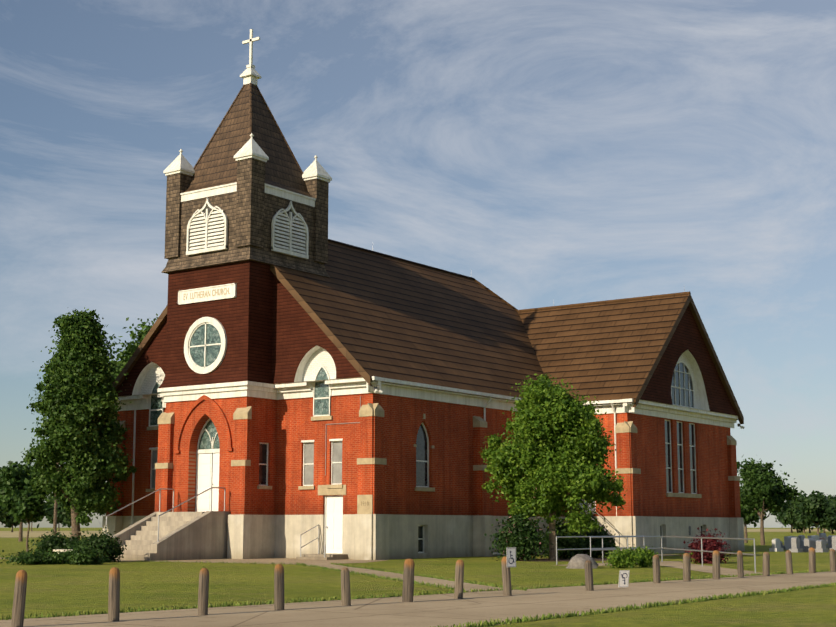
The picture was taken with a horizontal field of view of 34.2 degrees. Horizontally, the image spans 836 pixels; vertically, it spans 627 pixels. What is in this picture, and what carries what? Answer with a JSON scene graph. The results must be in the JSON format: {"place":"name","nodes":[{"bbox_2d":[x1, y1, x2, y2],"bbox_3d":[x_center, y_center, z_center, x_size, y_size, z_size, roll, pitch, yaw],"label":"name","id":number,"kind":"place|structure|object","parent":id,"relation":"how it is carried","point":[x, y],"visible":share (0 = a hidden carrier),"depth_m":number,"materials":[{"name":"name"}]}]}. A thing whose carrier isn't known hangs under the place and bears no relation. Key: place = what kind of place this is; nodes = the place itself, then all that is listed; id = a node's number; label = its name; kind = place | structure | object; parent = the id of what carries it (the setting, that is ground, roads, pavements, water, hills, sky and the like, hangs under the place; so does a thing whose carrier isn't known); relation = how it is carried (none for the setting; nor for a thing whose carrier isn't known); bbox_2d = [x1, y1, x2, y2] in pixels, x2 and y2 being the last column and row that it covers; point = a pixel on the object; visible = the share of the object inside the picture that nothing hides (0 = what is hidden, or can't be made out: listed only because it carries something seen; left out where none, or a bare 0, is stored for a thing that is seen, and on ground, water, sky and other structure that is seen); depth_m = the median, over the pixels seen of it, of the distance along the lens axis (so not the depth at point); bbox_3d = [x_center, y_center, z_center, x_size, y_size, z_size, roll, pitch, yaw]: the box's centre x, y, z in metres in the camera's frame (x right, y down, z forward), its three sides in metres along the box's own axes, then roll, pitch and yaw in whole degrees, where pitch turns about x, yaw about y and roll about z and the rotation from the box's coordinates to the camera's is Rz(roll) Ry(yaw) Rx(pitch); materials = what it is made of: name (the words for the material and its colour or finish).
{"place":"outdoors","nodes":[
{"label":"outdoors","id":0,"kind":"place"},
{"bbox_2d":[159,29,331,387],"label":"church tower","id":1,"kind":"structure","parent":0,"point":[246,201],"depth_m":57.52,"materials":[{"name":"brown wood"}]},
{"bbox_2d":[0,528,835,626],"bbox_3d":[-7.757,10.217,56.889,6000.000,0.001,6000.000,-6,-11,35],"label":"ground","id":2,"kind":"structure","parent":0,"point":[51,589],"depth_m":30.03,"materials":[{"name":"green plant"}]},
{"bbox_2d":[0,506,11,520],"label":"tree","id":3,"kind":"object","parent":2,"relation":"on","point":[2,515],"visible":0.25,"depth_m":321.12,"materials":[{"name":"green plant"}]},
{"bbox_2d":[0,514,19,531],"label":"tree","id":4,"kind":"object","parent":2,"relation":"on","point":[8,521],"visible":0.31,"depth_m":339.59,"materials":[{"name":"green plant"}]},
{"bbox_2d":[0,461,54,541],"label":"tree","id":5,"kind":"object","parent":2,"relation":"on","point":[15,478],"visible":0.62,"depth_m":119.52,"materials":[{"name":"green plant"}]},
{"bbox_2d":[10,485,48,551],"bbox_3d":[-17.860,9.401,62.248,1.819,3.389,1.717,-6,-11,35],"label":"tree","id":6,"kind":"object","parent":2,"relation":"on","point":[30,507],"visible":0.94,"depth_m":62.09,"materials":[{"name":"green plant"}]},
{"bbox_2d":[23,502,45,530],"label":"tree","id":7,"kind":"object","parent":2,"relation":"on","point":[33,519],"depth_m":419.58,"materials":[{"name":"green plant"}]},
{"bbox_2d":[1,547,70,564],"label":"shrub","id":8,"kind":"object","parent":2,"relation":"on","point":[23,557],"visible":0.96,"depth_m":45.90,"materials":[{"name":"green plant"}]},
{"bbox_2d":[43,493,61,530],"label":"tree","id":9,"kind":"object","parent":2,"relation":"on","point":[50,514],"visible":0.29,"depth_m":403.45,"materials":[{"name":"green plant"}]},
{"bbox_2d":[26,529,79,553],"bbox_3d":[-13.326,8.684,50.201,2.401,1.589,2.219,-6,-11,35],"label":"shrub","id":10,"kind":"object","parent":2,"relation":"on","point":[48,543],"visible":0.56,"depth_m":49.75,"materials":[{"name":"green plant"}]},
{"bbox_2d":[53,549,73,563],"bbox_3d":[-12.196,8.503,47.541,1.300,0.480,0.400,-6,-11,35],"label":"bench","id":11,"kind":"object","parent":2,"relation":"on","point":[58,550],"visible":0.19,"depth_m":47.55,"materials":[{"name":"concrete"}]},
{"bbox_2d":[57,503,87,527],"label":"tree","id":12,"kind":"object","parent":2,"relation":"on","point":[65,519],"visible":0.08,"depth_m":334.01,"materials":[{"name":"green plant"}]},
{"bbox_2d":[53,462,101,534],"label":"tree","id":13,"kind":"object","parent":2,"relation":"on","point":[55,518],"depth_m":95.33,"materials":[{"name":"plant"}]},
{"bbox_2d":[21,307,138,538],"bbox_3d":[-14.581,5.145,58.883,4.793,10.782,4.863,-6,-11,35],"label":"tall tree","id":14,"kind":"object","parent":2,"relation":"on","point":[77,406],"visible":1,"depth_m":58.00,"materials":[{"name":"green plant"}]},
{"bbox_2d":[64,541,107,564],"bbox_3d":[-11.215,8.188,45.917,1.484,0.997,1.888,4,-10,-22],"label":"shrub","id":15,"kind":"object","parent":2,"relation":"on","point":[81,555],"visible":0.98,"depth_m":45.61,"materials":[{"name":"green plant"}]},
{"bbox_2d":[54,527,122,562],"bbox_3d":[-11.792,8.530,49.059,2.210,1.624,2.296,-6,-11,35],"label":"hedge","id":16,"kind":"object","parent":2,"relation":"on","point":[102,543],"visible":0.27,"depth_m":48.82,"materials":[{"name":"green plant"}]},
{"bbox_2d":[86,529,126,561],"bbox_3d":[-11.450,8.603,49.535,1.873,1.452,1.662,-6,-11,35],"label":"hedge","id":17,"kind":"object","parent":2,"relation":"on","point":[119,551],"visible":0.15,"depth_m":49.37,"materials":[{"name":"green plant"}]},
{"bbox_2d":[107,313,157,423],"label":"tree","id":18,"kind":"object","parent":2,"relation":"on","point":[127,352],"depth_m":86.75,"materials":[{"name":"green plant"}]},
{"bbox_2d":[105,487,230,560],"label":"front stairs","id":19,"kind":"structure","parent":2,"relation":"on","point":[162,536],"depth_m":53.52,"materials":[{"name":"concrete"}]},
{"bbox_2d":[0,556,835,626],"bbox_3d":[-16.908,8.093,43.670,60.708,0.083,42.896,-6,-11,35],"label":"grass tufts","id":20,"kind":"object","parent":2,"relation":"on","point":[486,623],"visible":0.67,"depth_m":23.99,"materials":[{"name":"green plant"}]},
{"bbox_2d":[102,275,744,559],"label":"church walls","id":21,"kind":"structure","parent":2,"relation":"on","point":[405,461],"depth_m":56.63,"materials":[{"name":"red brick"}]},
{"bbox_2d":[183,288,229,299],"bbox_3d":[-8.882,-0.827,57.031,2.688,0.280,0.008,-6,-11,35],"label":"sign text","id":22,"kind":"object","parent":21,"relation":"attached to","point":[199,294],"visible":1,"depth_m":57.02,"materials":[{"name":"beige"}]},
{"bbox_2d":[112,239,743,423],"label":"roof","id":23,"kind":"structure","parent":21,"relation":"on","point":[371,313],"depth_m":64.93,"materials":[{"name":"brown wood"}]},
{"bbox_2d":[130,387,744,554],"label":"downspouts","id":24,"kind":"object","parent":21,"relation":"attached to","point":[376,391],"visible":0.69,"depth_m":60.90,"materials":[{"name":"silver metal"}]},
{"bbox_2d":[484,507,552,560],"bbox_3d":[3.836,8.601,51.536,2.819,2.635,2.430,-6,-11,35],"label":"bush","id":25,"kind":"object","parent":2,"relation":"on","point":[522,537],"visible":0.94,"depth_m":51.04,"materials":[{"name":"green plant"}]},
{"bbox_2d":[480,373,625,559],"bbox_3d":[5.325,5.995,53.214,5.817,7.315,5.081,-6,-11,35],"label":"tree","id":26,"kind":"object","parent":2,"relation":"on","point":[550,459],"visible":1,"depth_m":51.93,"materials":[{"name":"green plant"}]},
{"bbox_2d":[539,517,593,558],"bbox_3d":[5.719,9.293,54.873,2.546,2.504,2.968,-6,-11,35],"label":"dark shrub","id":27,"kind":"object","parent":2,"relation":"on","point":[568,543],"visible":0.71,"depth_m":54.40,"materials":[{"name":"green plant"}]},
{"bbox_2d":[566,554,597,568],"bbox_3d":[5.055,7.647,41.943,0.976,0.432,1.130,-6,-11,35],"label":"boulder","id":28,"kind":"object","parent":2,"relation":"on","point":[577,561],"visible":0.88,"depth_m":41.60,"materials":[{"name":"grey stone"}]},
{"bbox_2d":[561,505,619,550],"bbox_3d":[8.083,9.691,62.558,3.270,2.800,0.920,-6,-11,35],"label":"stair railing","id":29,"kind":"object","parent":2,"relation":"on","point":[600,524],"visible":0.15,"depth_m":61.95,"materials":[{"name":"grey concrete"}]},
{"bbox_2d":[580,520,616,557],"bbox_3d":[7.436,9.577,56.819,2.108,1.839,2.814,-6,-11,35],"label":"dark shrub","id":30,"kind":"object","parent":2,"relation":"on","point":[596,542],"visible":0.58,"depth_m":56.19,"materials":[{"name":"green plant"}]},
{"bbox_2d":[605,544,642,568],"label":"shrub","id":31,"kind":"object","parent":2,"relation":"on","point":[617,558],"visible":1,"depth_m":41.79,"materials":[{"name":"green plant"}]},
{"bbox_2d":[628,546,659,566],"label":"shrub","id":32,"kind":"object","parent":2,"relation":"on","point":[646,560],"visible":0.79,"depth_m":42.87,"materials":[{"name":"green plant"}]},
{"bbox_2d":[680,527,734,563],"bbox_3d":[10.178,8.363,47.698,1.786,1.709,1.893,-6,-11,35],"label":"red bush","id":33,"kind":"object","parent":2,"relation":"on","point":[710,544],"visible":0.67,"depth_m":47.34,"materials":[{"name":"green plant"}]},
{"bbox_2d":[740,483,766,542],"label":"tree","id":34,"kind":"object","parent":2,"relation":"on","point":[747,519],"visible":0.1,"depth_m":109.52,"materials":[{"name":"green plant"}]},
{"bbox_2d":[737,456,800,544],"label":"tree","id":35,"kind":"object","parent":2,"relation":"on","point":[763,490],"visible":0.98,"depth_m":95.64,"materials":[{"name":"green plant"}]},
{"bbox_2d":[769,539,782,551],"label":"gravestone","id":36,"kind":"object","parent":2,"relation":"on","point":[776,545],"visible":1,"depth_m":70.69,"materials":[{"name":"stone"}]},
{"bbox_2d":[768,507,793,532],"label":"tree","id":37,"kind":"object","parent":2,"relation":"on","point":[782,519],"visible":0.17,"depth_m":302.04,"materials":[{"name":"green plant"}]},
{"bbox_2d":[783,536,787,545],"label":"gravestone","id":38,"kind":"object","parent":2,"relation":"on","point":[785,541],"visible":0.27,"depth_m":84.06,"materials":[{"name":"stone"}]},
{"bbox_2d":[785,536,794,549],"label":"gravestone","id":39,"kind":"object","parent":2,"relation":"on","point":[788,547],"visible":0.58,"depth_m":76.69,"materials":[{"name":"stone"}]},
{"bbox_2d":[789,537,802,551],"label":"gravestone","id":40,"kind":"object","parent":2,"relation":"on","point":[795,544],"visible":0.98,"depth_m":68.29,"materials":[{"name":"grey stone"}]},
{"bbox_2d":[790,524,802,532],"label":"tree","id":41,"kind":"object","parent":2,"relation":"on","point":[799,528],"depth_m":304.89,"materials":[{"name":"green plant"}]},
{"bbox_2d":[780,496,816,532],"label":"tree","id":42,"kind":"object","parent":2,"relation":"on","point":[792,515],"visible":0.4,"depth_m":283.12,"materials":[{"name":"green plant"}]},
{"bbox_2d":[800,540,803,548],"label":"gravestone","id":43,"kind":"object","parent":2,"relation":"on","point":[801,543],"visible":0.33,"depth_m":77.58,"materials":[{"name":"grey stone"}]},
{"bbox_2d":[793,524,819,532],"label":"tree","id":44,"kind":"object","parent":2,"relation":"on","point":[796,527],"depth_m":289.46,"materials":[{"name":"green plant"}]},
{"bbox_2d":[801,538,815,551],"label":"gravestone","id":45,"kind":"object","parent":2,"relation":"on","point":[809,543],"visible":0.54,"depth_m":69.27,"materials":[{"name":"grey stone"}]},
{"bbox_2d":[795,490,835,533],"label":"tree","id":46,"kind":"object","parent":2,"relation":"on","point":[812,505],"visible":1,"depth_m":240.73,"materials":[{"name":"green plant"}]},
{"bbox_2d":[815,540,828,551],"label":"gravestone","id":47,"kind":"object","parent":2,"relation":"on","point":[820,545],"visible":0.88,"depth_m":68.64,"materials":[{"name":"grey stone"}]},
{"bbox_2d":[819,533,827,543],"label":"gravestone","id":48,"kind":"object","parent":2,"relation":"on","point":[823,535],"visible":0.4,"depth_m":103.51,"materials":[{"name":"grey stone"}]},
{"bbox_2d":[814,494,835,532],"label":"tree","id":49,"kind":"object","parent":2,"relation":"on","point":[829,497],"depth_m":304.67,"materials":[{"name":"green plant"}]},
{"bbox_2d":[826,535,832,547],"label":"gravestone","id":50,"kind":"object","parent":2,"relation":"on","point":[829,539],"visible":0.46,"depth_m":83.37,"materials":[{"name":"grey stone"}]},
{"bbox_2d":[824,501,835,533],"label":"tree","id":51,"kind":"object","parent":2,"relation":"on","point":[833,525],"visible":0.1,"depth_m":252.63,"materials":[{"name":"green plant"}]},
{"bbox_2d":[829,535,835,551],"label":"gravestone","id":52,"kind":"object","parent":2,"relation":"on","point":[834,542],"visible":0.83,"depth_m":69.94,"materials":[{"name":"grey stone"}]},
{"bbox_2d":[831,496,835,522],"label":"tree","id":53,"kind":"object","parent":2,"relation":"on","point":[834,501],"visible":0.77,"depth_m":247.97,"materials":[{"name":"green plant"}]},
{"bbox_2d":[0,529,835,626],"bbox_3d":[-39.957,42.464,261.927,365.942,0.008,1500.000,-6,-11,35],"label":"ground","id":54,"kind":"structure","parent":0,"point":[441,610],"depth_m":22.19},
{"bbox_2d":[11,570,26,626],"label":"bollard","id":55,"kind":"object","parent":54,"relation":"on","point":[18,609],"visible":1,"depth_m":17.15,"materials":[{"name":"brown wood"}]},
{"bbox_2d":[108,567,119,621],"bbox_3d":[-4.099,3.789,18.332,0.154,0.716,0.152,-8,-12,35],"label":"bollard","id":56,"kind":"object","parent":54,"relation":"on","point":[114,597],"visible":0.9,"depth_m":18.27,"materials":[{"name":"brown wood"}]},
{"bbox_2d":[198,568,208,614],"bbox_3d":[-3.099,4.013,19.606,0.146,0.670,0.150,-8,-14,35],"label":"bollard","id":57,"kind":"object","parent":54,"relation":"on","point":[203,593],"visible":0.9,"depth_m":19.55,"materials":[{"name":"brown wood"}]},
{"bbox_2d":[274,564,283,609],"bbox_3d":[-2.127,4.179,20.750,0.156,0.697,0.156,-9,-13,35],"label":"bollard","id":58,"kind":"object","parent":54,"relation":"on","point":[279,587],"visible":0.98,"depth_m":20.69,"materials":[{"name":"brown wood"}]},
{"bbox_2d":[296,524,347,559],"bbox_3d":[-3.766,8.972,53.381,1.550,1.369,1.300,-6,-11,35],"label":"side stoop","id":59,"kind":"object","parent":54,"relation":"on","point":[318,556],"visible":0.88,"depth_m":53.02,"materials":[{"name":"concrete"}]},
{"bbox_2d":[341,568,350,605],"bbox_3d":[-1.171,4.407,21.909,0.148,0.608,0.148,-9,-10,35],"label":"bollard","id":60,"kind":"object","parent":54,"relation":"on","point":[345,588],"visible":0.98,"depth_m":21.86,"materials":[{"name":"brown wood"}]},
{"bbox_2d":[402,558,414,601],"bbox_3d":[-0.158,4.515,22.981,0.184,0.728,0.188,-3,-9,36],"label":"bollard","id":61,"kind":"object","parent":54,"relation":"on","point":[408,583],"visible":0.94,"depth_m":22.91,"materials":[{"name":"brown wood"}]},
{"bbox_2d":[454,560,463,598],"bbox_3d":[0.738,4.704,24.045,0.158,0.685,0.158,-5,-13,35],"label":"bollard","id":62,"kind":"object","parent":54,"relation":"on","point":[459,579],"visible":0.92,"depth_m":23.98,"materials":[{"name":"brown wood"}]},
{"bbox_2d":[501,556,511,595],"bbox_3d":[1.644,4.867,25.181,0.163,0.715,0.162,-9,-10,35],"label":"bollard","id":63,"kind":"object","parent":54,"relation":"on","point":[506,580],"visible":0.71,"depth_m":25.11,"materials":[{"name":"brown wood"}]},
{"bbox_2d":[507,547,515,566],"bbox_3d":[1.730,4.517,25.162,0.240,0.360,0.006,8,-12,-40],"label":"handicapped parking sign","id":64,"kind":"object","parent":63,"relation":"attached to","point":[511,556],"visible":1,"depth_m":25.16,"materials":[{"name":"white metal"}]},
{"bbox_2d":[584,560,593,590],"bbox_3d":[3.412,5.232,27.126,0.162,0.599,0.163,-10,-14,34],"label":"bollard","id":65,"kind":"object","parent":54,"relation":"on","point":[589,586],"visible":0.96,"depth_m":27.06,"materials":[{"name":"brown wood"}]},
{"bbox_2d":[618,570,629,586],"bbox_3d":[4.311,5.552,28.426,0.240,0.353,0.078,4,-10,-22],"label":"handicapped parking sign","id":66,"kind":"object","parent":54,"relation":"on","point":[623,578],"visible":1,"depth_m":28.42,"materials":[{"name":"white metal"}]},
{"bbox_2d":[556,536,755,572],"bbox_3d":[6.902,7.743,44.194,4.331,0.942,13.801,0,-9,-2],"label":"ramp railing","id":67,"kind":"object","parent":54,"relation":"on","point":[661,548],"visible":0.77,"depth_m":46.15,"materials":[{"name":"silver metal"}]},
{"bbox_2d":[653,555,660,582],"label":"bollard","id":68,"kind":"object","parent":54,"relation":"on","point":[656,568],"visible":0.94,"depth_m":30.60,"materials":[{"name":"brown wood"}]},
{"bbox_2d":[683,553,690,580],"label":"bollard","id":69,"kind":"object","parent":54,"relation":"on","point":[686,568],"visible":0.96,"depth_m":31.73,"materials":[{"name":"brown wood"}]},
{"bbox_2d":[712,550,719,578],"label":"bollard","id":70,"kind":"object","parent":54,"relation":"on","point":[716,563],"visible":0.96,"depth_m":32.99,"materials":[{"name":"brown wood"}]},
{"bbox_2d":[737,551,743,577],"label":"bollard","id":71,"kind":"object","parent":54,"relation":"on","point":[740,569],"visible":0.94,"depth_m":34.10,"materials":[{"name":"brown wood"}]},
{"bbox_2d":[763,552,769,575],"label":"bollard","id":72,"kind":"object","parent":54,"relation":"on","point":[766,563],"visible":0.92,"depth_m":35.20,"materials":[{"name":"brown wood"}]},
{"bbox_2d":[785,550,792,573],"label":"bollard","id":73,"kind":"object","parent":54,"relation":"on","point":[789,565],"visible":0.92,"depth_m":36.38,"materials":[{"name":"brown wood"}]},
{"bbox_2d":[809,547,815,572],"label":"bollard","id":74,"kind":"object","parent":54,"relation":"on","point":[812,561],"visible":0.96,"depth_m":37.48,"materials":[{"name":"brown wood"}]},
{"bbox_2d":[829,549,835,571],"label":"bollard","id":75,"kind":"object","parent":54,"relation":"on","point":[832,553],"visible":0.94,"depth_m":38.66,"materials":[{"name":"brown wood"}]},
{"bbox_2d":[0,0,835,527],"label":"sky","id":76,"kind":"structure","parent":0,"point":[542,153],"materials":[{"name":"blue"}]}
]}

